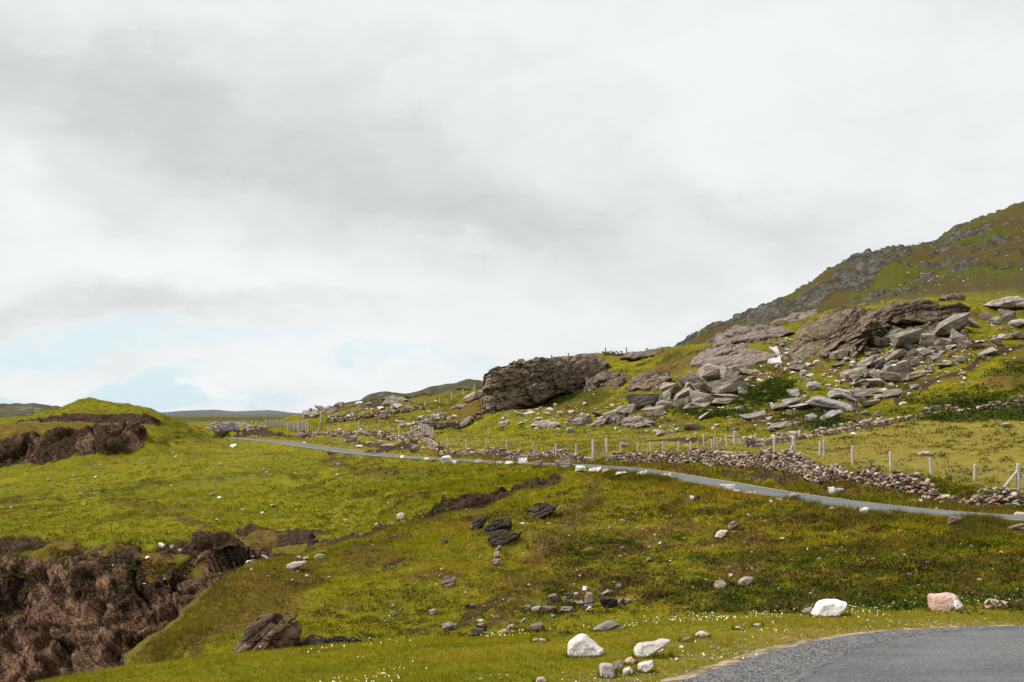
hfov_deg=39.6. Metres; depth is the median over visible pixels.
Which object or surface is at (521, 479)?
plateau grass
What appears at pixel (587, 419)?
rock block
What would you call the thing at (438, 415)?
dry stone wall
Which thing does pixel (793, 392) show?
boulder
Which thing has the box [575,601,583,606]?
boulder
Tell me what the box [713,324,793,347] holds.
rock outcrop
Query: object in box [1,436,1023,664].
rushes
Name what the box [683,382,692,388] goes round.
rock block
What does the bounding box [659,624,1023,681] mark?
road bend
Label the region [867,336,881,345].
rock block
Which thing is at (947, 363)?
rock block
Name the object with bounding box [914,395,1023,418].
dry stone wall
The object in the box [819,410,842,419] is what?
boulder
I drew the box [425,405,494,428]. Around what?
dry stone wall
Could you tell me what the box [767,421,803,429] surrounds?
rock outcrop
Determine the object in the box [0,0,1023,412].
sky
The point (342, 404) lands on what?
boulder
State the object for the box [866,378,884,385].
rock block
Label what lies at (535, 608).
boulder
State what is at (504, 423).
boulder
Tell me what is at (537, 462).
boulder
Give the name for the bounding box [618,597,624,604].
boulder
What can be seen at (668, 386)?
rock block
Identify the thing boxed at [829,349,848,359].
rock block
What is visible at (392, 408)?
wire fence
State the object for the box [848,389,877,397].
boulder
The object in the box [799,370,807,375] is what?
boulder
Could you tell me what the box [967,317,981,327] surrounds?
rock block
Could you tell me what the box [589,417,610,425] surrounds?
rock block
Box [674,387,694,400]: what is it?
rock block
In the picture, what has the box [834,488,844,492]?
boulder
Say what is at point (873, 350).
rock block
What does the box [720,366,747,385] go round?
rock block
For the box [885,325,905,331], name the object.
rock block
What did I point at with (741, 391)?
rock block
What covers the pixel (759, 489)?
road
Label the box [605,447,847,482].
dry stone wall
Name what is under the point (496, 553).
boulder
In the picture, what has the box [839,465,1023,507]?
dry stone wall
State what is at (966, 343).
rock block
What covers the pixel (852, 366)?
rock block
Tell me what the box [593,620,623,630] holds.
boulder
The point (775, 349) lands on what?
boulder
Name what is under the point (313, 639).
rock outcrop
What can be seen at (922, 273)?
scattered rubble
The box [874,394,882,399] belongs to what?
boulder
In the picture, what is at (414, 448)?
boulder
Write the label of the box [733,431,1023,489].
wire fence
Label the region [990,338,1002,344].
boulder
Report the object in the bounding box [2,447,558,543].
plateau tussocks
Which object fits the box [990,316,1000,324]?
boulder
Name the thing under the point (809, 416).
boulder
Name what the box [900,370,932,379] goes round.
rock block
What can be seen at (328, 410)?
rock outcrop
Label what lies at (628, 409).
rock block
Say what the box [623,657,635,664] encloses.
boulder
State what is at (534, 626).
boulder
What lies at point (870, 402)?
boulder
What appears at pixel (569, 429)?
boulder
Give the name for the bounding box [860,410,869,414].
boulder
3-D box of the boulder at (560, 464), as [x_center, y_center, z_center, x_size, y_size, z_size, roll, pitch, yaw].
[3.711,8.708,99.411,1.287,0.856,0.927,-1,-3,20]
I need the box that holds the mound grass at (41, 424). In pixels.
[0,397,214,439]
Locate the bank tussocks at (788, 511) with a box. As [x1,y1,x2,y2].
[305,438,1023,521]
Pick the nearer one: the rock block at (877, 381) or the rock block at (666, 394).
the rock block at (877, 381)
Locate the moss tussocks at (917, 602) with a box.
[541,483,1023,614]
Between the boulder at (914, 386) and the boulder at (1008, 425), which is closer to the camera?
the boulder at (1008, 425)
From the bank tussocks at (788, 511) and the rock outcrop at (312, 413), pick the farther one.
the rock outcrop at (312, 413)
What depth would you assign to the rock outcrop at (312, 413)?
335.00 m
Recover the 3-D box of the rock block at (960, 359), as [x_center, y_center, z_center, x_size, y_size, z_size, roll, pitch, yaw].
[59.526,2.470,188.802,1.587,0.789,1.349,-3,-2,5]
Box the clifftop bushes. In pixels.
[0,429,237,591]
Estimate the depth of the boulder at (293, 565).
46.64 m
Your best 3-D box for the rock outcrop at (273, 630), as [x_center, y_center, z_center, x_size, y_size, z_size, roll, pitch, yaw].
[-6.253,7.596,35.792,1.904,1.505,2.587,0,-3,0]
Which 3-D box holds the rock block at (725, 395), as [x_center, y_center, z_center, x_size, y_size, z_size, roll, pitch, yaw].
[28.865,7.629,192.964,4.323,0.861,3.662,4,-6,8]
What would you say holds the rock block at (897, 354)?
on the ground at (80, 613)
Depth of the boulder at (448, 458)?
123.85 m
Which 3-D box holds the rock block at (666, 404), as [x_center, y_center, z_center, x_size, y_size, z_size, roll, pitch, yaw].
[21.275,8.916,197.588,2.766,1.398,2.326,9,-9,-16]
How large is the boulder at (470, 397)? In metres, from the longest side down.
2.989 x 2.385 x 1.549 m
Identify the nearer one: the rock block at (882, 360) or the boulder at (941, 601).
the boulder at (941, 601)
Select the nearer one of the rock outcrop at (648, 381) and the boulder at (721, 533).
the boulder at (721, 533)
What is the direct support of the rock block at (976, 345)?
on the ground at (80, 613)
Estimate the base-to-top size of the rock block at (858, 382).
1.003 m
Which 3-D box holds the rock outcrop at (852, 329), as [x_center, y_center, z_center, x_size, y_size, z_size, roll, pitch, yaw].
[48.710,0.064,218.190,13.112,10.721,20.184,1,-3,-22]
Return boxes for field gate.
[592,438,607,460]
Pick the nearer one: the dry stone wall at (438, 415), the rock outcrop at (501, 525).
the rock outcrop at (501, 525)
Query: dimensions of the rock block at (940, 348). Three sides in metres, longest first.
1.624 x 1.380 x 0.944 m
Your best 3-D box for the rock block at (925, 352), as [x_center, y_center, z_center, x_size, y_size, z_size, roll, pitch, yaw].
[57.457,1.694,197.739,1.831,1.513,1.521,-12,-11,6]
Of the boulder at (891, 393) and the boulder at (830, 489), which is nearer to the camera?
the boulder at (830, 489)
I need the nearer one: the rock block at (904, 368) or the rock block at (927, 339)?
the rock block at (904, 368)
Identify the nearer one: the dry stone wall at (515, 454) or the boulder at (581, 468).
the boulder at (581, 468)
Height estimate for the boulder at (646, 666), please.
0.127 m
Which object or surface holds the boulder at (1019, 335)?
on the ground at (80, 613)
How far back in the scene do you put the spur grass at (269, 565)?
44.50 m
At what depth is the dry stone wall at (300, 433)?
236.34 m
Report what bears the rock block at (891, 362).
on the ground at (80, 613)
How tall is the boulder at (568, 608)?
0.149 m
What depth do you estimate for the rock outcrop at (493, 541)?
51.97 m
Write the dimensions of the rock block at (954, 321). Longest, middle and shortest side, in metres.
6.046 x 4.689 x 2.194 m
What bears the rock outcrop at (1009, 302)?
on the ground at (80, 613)
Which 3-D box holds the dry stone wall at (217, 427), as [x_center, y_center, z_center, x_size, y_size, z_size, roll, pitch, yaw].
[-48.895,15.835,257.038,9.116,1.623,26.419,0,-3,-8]
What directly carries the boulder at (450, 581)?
on the ground at (80, 613)
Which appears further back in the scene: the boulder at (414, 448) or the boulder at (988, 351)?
the boulder at (988, 351)
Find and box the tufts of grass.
[530,602,1012,681]
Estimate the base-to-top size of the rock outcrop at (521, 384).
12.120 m
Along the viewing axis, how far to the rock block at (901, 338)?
207.15 m
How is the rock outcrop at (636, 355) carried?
on the ground at (80, 613)
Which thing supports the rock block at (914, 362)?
on the ground at (80, 613)
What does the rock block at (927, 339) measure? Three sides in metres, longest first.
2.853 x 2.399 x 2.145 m
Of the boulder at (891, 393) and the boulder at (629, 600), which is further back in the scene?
the boulder at (891, 393)
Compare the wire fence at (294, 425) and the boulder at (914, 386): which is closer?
the boulder at (914, 386)
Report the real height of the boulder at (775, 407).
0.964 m
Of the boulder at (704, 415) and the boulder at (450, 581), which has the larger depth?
the boulder at (704, 415)
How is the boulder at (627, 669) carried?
on the ground at (80, 613)
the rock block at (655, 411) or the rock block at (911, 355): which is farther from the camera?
the rock block at (911, 355)
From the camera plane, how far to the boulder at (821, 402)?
170.29 m
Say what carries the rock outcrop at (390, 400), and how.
on the ground at (80, 613)
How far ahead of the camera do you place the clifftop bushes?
84.31 m
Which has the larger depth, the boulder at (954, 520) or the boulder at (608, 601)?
the boulder at (954, 520)
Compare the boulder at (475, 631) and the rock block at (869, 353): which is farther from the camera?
the rock block at (869, 353)
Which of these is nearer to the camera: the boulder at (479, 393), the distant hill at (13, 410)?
the boulder at (479, 393)
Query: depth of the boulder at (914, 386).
173.47 m
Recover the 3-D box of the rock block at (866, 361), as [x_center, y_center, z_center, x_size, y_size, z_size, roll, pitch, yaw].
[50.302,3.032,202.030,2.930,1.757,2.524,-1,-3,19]
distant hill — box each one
[0,403,59,417]
[161,410,301,415]
[173,414,291,416]
[361,379,483,400]
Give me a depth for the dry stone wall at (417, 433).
211.93 m
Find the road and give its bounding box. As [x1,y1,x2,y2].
[224,437,1023,519]
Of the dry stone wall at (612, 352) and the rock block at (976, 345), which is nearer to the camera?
the rock block at (976, 345)
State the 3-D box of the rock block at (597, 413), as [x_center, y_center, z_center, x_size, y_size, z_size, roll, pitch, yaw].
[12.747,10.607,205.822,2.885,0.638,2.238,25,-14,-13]
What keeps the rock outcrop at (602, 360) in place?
on the ground at (80, 613)
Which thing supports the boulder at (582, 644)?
on the ground at (80, 613)
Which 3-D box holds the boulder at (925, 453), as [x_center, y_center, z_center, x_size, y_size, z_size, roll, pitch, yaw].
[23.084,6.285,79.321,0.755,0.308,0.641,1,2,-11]
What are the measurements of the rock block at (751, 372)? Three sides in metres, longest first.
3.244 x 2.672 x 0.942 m
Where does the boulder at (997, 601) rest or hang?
on the ground at (80, 613)
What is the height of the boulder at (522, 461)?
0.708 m
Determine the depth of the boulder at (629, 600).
36.82 m
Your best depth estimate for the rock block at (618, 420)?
192.87 m
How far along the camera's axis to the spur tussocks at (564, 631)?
38.49 m
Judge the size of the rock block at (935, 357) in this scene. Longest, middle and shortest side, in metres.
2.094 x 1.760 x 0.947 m
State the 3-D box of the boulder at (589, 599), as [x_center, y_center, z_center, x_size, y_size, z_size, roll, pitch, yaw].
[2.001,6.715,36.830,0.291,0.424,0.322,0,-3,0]
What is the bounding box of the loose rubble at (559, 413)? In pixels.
[302,303,1019,450]
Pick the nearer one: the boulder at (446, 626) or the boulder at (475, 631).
the boulder at (475, 631)
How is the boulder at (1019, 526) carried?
on the ground at (80, 613)
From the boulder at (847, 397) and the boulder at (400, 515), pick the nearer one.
the boulder at (400, 515)
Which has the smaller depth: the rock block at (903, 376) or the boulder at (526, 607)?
the boulder at (526, 607)
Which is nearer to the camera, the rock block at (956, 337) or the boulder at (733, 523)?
the boulder at (733, 523)
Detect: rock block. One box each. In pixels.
[571,417,583,425]
[577,414,591,423]
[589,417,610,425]
[592,411,603,415]
[603,409,622,420]
[614,417,622,423]
[615,404,635,413]
[625,393,658,408]
[641,406,665,416]
[655,400,675,408]
[660,383,680,393]
[660,387,672,399]
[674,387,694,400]
[676,399,685,406]
[678,373,705,386]
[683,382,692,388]
[683,402,711,409]
[689,370,701,382]
[689,390,711,404]
[691,382,707,392]
[693,376,748,393]
[697,363,721,380]
[711,394,739,397]
[711,398,734,403]
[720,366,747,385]
[727,363,746,371]
[737,386,747,397]
[739,369,760,375]
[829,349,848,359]
[832,360,844,367]
[839,367,865,379]
[848,379,867,385]
[849,364,858,368]
[857,356,876,365]
[860,382,870,387]
[861,372,870,377]
[864,352,876,355]
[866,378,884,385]
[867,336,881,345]
[868,370,900,381]
[869,348,878,353]
[869,357,886,366]
[875,363,882,368]
[880,328,899,346]
[881,364,914,373]
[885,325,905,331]
[885,349,906,361]
[885,360,897,365]
[889,328,924,346]
[896,360,909,364]
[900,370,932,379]
[900,373,911,382]
[904,353,916,356]
[910,359,920,366]
[919,333,936,346]
[919,346,931,356]
[926,354,942,360]
[926,365,932,370]
[932,312,970,335]
[933,338,954,345]
[935,360,953,365]
[936,346,945,352]
[946,352,954,357]
[950,328,966,343]
[953,356,965,361]
[956,323,968,329]
[959,340,971,347]
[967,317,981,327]
[971,342,981,348]
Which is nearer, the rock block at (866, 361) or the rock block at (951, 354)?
the rock block at (951, 354)
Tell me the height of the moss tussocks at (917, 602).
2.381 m
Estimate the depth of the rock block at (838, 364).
203.74 m
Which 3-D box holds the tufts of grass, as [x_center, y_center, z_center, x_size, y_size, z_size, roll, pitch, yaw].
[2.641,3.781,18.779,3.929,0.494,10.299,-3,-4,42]
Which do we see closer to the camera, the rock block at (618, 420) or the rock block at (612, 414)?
the rock block at (618, 420)
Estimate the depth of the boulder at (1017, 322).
210.83 m
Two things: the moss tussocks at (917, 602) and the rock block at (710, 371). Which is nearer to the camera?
the moss tussocks at (917, 602)
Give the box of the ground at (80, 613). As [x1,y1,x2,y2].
[0,201,1023,681]
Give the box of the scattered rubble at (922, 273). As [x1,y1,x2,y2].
[784,217,1022,296]
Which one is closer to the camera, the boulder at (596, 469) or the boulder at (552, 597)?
the boulder at (552, 597)
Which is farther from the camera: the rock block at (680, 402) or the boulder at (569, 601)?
the rock block at (680, 402)
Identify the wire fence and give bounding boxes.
[265,419,307,430]
[305,422,411,434]
[320,383,474,423]
[419,423,433,436]
[447,437,577,457]
[620,435,727,452]
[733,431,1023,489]
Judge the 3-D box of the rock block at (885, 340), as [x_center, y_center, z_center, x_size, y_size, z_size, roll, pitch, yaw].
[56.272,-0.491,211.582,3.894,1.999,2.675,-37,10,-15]
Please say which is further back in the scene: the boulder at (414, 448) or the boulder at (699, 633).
the boulder at (414, 448)
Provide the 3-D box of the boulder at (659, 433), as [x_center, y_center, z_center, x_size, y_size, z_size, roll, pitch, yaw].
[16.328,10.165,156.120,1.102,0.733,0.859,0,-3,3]
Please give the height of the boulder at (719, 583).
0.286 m
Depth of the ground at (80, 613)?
93.09 m
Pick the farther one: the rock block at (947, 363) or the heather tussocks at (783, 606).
the rock block at (947, 363)
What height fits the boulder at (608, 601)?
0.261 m
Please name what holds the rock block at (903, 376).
on the ground at (80, 613)
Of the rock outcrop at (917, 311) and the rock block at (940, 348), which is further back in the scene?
the rock outcrop at (917, 311)
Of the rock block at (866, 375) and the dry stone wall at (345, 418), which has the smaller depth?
the rock block at (866, 375)
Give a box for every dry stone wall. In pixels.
[210,425,267,432]
[295,430,309,436]
[309,427,444,451]
[326,403,424,422]
[398,413,445,426]
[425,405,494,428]
[439,446,593,462]
[602,351,623,354]
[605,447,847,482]
[742,415,912,447]
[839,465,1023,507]
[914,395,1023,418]
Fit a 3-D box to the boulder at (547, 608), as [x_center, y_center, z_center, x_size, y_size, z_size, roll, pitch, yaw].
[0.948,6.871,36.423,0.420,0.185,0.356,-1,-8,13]
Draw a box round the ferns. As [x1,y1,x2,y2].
[638,358,1023,433]
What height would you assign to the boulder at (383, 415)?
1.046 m
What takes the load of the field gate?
on the ground at (80, 613)
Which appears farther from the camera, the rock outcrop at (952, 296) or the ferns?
the rock outcrop at (952, 296)
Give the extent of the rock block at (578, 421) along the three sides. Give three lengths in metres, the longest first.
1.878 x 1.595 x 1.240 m
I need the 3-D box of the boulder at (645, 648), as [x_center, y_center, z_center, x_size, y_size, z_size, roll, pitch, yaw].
[1.546,3.401,15.694,0.408,0.219,0.190,0,-3,-4]
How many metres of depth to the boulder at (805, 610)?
20.98 m
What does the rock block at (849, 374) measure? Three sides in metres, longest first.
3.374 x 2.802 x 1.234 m
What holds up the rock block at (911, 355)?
on the ground at (80, 613)
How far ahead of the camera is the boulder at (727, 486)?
69.27 m
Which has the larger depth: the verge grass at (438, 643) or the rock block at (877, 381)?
the rock block at (877, 381)
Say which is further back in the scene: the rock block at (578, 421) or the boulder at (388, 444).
the rock block at (578, 421)
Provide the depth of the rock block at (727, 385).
193.38 m
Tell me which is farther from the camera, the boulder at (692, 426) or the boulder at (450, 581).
the boulder at (692, 426)
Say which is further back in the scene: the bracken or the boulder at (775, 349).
the boulder at (775, 349)
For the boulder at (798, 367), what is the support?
on the ground at (80, 613)
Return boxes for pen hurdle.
[272,419,277,426]
[278,420,284,426]
[293,421,299,428]
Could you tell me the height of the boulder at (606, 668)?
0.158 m
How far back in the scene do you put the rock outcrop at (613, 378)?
245.53 m
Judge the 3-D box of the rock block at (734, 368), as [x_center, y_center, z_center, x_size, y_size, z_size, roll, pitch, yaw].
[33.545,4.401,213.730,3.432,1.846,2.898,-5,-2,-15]
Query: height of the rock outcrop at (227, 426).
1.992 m
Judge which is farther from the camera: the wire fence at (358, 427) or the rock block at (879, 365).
the wire fence at (358, 427)
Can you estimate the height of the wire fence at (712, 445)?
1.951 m
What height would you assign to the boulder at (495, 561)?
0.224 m
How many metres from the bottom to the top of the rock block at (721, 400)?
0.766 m
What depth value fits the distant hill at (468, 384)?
1246.94 m
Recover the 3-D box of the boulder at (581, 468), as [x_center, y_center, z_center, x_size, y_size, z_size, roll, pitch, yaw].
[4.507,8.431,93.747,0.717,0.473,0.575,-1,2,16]
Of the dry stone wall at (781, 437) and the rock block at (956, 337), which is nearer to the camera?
the dry stone wall at (781, 437)
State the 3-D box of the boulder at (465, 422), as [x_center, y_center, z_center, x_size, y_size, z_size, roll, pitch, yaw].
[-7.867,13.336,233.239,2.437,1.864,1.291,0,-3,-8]
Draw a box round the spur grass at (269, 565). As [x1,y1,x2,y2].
[128,474,639,664]
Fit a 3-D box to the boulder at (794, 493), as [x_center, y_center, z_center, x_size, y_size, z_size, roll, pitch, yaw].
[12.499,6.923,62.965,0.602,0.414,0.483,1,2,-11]
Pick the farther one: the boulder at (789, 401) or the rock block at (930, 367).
the rock block at (930, 367)
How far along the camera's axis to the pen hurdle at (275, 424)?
277.50 m
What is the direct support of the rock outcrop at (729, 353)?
on the ground at (80, 613)
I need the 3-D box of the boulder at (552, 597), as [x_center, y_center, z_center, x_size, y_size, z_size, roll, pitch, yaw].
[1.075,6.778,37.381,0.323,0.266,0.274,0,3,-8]
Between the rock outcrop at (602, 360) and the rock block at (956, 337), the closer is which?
the rock block at (956, 337)
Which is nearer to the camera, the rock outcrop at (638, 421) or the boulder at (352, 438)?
the rock outcrop at (638, 421)
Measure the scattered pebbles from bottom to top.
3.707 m
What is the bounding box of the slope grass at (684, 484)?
[440,468,1023,637]
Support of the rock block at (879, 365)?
on the ground at (80, 613)
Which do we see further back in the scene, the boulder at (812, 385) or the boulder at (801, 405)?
the boulder at (812, 385)
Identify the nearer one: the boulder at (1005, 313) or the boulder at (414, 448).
the boulder at (414, 448)
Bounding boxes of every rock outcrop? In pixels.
[205,421,253,431]
[233,612,302,652]
[299,634,367,647]
[302,408,320,417]
[323,406,337,414]
[382,395,407,406]
[468,515,488,530]
[481,354,606,410]
[485,517,512,535]
[487,532,520,547]
[526,503,557,519]
[530,419,560,427]
[581,353,609,365]
[591,370,624,387]
[619,351,659,359]
[622,416,653,427]
[627,371,672,391]
[689,341,775,366]
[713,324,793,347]
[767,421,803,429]
[769,309,817,323]
[787,306,890,360]
[877,298,970,324]
[938,293,965,300]
[983,296,1023,308]
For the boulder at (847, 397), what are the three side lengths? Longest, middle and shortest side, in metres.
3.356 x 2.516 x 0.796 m
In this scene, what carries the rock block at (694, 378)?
on the ground at (80, 613)
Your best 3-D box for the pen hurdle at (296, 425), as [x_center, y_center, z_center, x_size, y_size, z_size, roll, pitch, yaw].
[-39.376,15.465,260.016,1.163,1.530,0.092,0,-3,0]
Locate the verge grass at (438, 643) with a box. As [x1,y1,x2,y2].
[32,591,1023,681]
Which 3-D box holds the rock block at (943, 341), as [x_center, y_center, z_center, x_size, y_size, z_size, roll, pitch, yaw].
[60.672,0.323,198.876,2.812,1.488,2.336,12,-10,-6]
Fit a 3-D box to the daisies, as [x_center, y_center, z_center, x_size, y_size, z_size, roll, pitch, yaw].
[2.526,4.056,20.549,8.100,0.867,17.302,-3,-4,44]
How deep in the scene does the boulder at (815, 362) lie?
208.34 m
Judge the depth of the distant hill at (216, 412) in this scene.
4823.74 m
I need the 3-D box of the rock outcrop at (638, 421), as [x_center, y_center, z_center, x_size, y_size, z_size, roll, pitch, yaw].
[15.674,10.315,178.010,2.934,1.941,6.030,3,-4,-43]
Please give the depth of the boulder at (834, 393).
181.26 m
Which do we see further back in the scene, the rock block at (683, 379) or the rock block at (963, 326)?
the rock block at (963, 326)
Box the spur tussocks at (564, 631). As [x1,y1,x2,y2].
[267,511,581,640]
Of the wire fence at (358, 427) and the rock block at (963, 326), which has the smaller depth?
the rock block at (963, 326)
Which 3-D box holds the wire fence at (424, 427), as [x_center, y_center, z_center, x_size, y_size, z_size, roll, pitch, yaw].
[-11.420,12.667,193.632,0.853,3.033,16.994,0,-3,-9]
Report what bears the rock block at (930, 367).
on the ground at (80, 613)
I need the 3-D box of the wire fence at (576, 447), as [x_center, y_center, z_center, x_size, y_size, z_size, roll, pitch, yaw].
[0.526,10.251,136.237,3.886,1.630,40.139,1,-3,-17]
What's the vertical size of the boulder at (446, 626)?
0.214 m
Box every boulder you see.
[286,561,305,569]
[314,554,325,558]
[337,402,344,407]
[345,435,357,442]
[378,414,387,417]
[381,442,394,446]
[396,512,404,519]
[409,444,419,452]
[429,609,435,614]
[440,455,451,462]
[441,538,447,543]
[441,576,456,586]
[442,623,455,629]
[458,417,470,427]
[463,392,477,401]
[465,603,475,608]
[469,628,484,635]
[475,625,486,631]
[476,390,482,398]
[491,559,500,564]
[494,551,499,556]
[498,420,508,426]
[518,457,526,465]
[522,605,529,610]
[529,622,543,630]
[531,606,540,611]
[533,460,542,466]
[536,677,546,681]
[542,606,557,611]
[547,593,557,602]
[555,460,571,469]
[558,606,572,611]
[565,427,574,432]
[565,600,574,605]
[567,633,604,657]
[575,466,585,471]
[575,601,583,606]
[584,592,594,607]
[588,467,600,472]
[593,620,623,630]
[599,597,617,607]
[599,663,614,677]
[601,589,611,595]
[614,660,623,671]
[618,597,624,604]
[622,667,632,674]
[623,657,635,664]
[624,598,631,603]
[634,638,669,658]
[637,660,653,672]
[656,430,665,436]
[684,423,701,429]
[695,631,708,637]
[699,411,710,419]
[714,579,726,588]
[715,530,727,538]
[719,484,736,490]
[728,406,744,410]
[728,520,738,529]
[737,577,753,585]
[739,411,768,420]
[767,357,781,364]
[770,403,789,410]
[771,346,779,353]
[781,398,802,404]
[785,403,811,408]
[786,389,800,397]
[788,364,805,370]
[789,492,798,498]
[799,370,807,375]
[803,607,812,613]
[805,413,816,420]
[806,381,820,389]
[806,396,852,411]
[811,599,846,616]
[813,360,820,364]
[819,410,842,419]
[827,388,849,398]
[828,487,834,493]
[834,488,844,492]
[842,393,855,402]
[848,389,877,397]
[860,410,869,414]
[861,399,879,405]
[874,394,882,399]
[883,389,902,398]
[909,384,919,388]
[917,451,933,455]
[927,592,961,611]
[947,516,963,524]
[954,600,962,609]
[978,347,996,355]
[979,313,989,319]
[984,598,1009,608]
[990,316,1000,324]
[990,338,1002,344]
[996,333,1012,338]
[998,309,1015,317]
[1002,423,1013,427]
[1008,319,1023,326]
[1008,523,1023,530]
[1011,332,1023,337]
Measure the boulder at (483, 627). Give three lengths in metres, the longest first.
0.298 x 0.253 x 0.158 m
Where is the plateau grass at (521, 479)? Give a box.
[0,436,1023,554]
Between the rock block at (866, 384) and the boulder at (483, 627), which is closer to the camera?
the boulder at (483, 627)
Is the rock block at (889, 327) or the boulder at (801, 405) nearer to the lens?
the boulder at (801, 405)
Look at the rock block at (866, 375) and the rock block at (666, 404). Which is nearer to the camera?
the rock block at (866, 375)
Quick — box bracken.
[679,371,805,416]
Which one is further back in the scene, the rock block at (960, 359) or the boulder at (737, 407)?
the rock block at (960, 359)
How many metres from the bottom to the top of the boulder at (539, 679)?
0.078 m
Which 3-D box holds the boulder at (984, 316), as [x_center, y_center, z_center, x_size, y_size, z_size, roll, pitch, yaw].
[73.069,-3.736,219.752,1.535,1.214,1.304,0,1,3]
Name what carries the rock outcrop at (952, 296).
on the ground at (80, 613)
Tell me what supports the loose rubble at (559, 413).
on the ground at (80, 613)
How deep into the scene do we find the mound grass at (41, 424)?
212.58 m
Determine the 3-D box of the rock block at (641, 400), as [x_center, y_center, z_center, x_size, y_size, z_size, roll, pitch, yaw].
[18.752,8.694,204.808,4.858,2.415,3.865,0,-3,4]
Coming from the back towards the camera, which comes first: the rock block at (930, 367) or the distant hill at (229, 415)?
the distant hill at (229, 415)
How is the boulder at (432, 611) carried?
on the ground at (80, 613)
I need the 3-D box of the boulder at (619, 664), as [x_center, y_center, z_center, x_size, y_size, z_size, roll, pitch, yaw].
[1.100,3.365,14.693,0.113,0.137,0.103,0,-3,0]
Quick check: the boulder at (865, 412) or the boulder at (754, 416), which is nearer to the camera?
the boulder at (865, 412)
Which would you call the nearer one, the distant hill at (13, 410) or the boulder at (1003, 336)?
the boulder at (1003, 336)
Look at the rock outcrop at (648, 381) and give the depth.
222.23 m
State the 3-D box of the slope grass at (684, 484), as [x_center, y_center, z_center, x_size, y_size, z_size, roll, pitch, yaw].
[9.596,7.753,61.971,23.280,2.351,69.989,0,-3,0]
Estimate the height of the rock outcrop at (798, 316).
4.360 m
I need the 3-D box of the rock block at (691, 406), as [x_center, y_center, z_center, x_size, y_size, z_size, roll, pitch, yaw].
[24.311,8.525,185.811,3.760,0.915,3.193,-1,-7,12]
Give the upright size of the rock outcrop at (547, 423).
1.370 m
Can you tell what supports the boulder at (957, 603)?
on the ground at (80, 613)
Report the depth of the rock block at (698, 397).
185.85 m
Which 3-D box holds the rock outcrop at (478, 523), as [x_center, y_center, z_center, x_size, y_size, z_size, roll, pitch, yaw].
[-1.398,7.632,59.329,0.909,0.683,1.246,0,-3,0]
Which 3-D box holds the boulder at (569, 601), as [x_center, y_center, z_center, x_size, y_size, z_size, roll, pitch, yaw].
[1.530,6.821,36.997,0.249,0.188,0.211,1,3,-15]
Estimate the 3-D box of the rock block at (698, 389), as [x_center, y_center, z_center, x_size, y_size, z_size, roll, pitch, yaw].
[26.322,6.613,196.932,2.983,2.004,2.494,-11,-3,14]
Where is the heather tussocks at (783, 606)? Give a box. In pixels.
[541,497,1023,614]
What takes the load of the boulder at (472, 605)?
on the ground at (80, 613)
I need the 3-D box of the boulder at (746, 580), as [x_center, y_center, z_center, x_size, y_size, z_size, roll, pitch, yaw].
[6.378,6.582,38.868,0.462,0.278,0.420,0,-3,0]
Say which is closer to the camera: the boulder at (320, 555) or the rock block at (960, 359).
the boulder at (320, 555)
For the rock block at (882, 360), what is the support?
on the ground at (80, 613)
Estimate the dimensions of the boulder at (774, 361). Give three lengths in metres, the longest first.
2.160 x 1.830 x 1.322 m
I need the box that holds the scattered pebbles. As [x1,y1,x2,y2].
[373,507,1022,622]
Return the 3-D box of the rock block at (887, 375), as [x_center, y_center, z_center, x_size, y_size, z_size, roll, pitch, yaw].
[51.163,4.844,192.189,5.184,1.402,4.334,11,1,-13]
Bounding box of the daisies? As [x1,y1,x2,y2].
[260,596,1021,681]
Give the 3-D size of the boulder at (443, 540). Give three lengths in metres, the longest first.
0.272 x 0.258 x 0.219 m
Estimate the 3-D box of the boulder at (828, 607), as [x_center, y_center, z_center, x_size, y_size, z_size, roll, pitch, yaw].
[4.581,3.867,20.520,0.512,0.262,0.409,0,-3,0]
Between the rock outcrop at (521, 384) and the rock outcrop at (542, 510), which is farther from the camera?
the rock outcrop at (521, 384)
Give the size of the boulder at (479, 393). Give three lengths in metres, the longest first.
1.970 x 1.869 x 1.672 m
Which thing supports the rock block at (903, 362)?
on the ground at (80, 613)
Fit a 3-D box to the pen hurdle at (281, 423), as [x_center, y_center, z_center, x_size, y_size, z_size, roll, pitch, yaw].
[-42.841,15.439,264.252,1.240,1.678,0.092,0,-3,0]

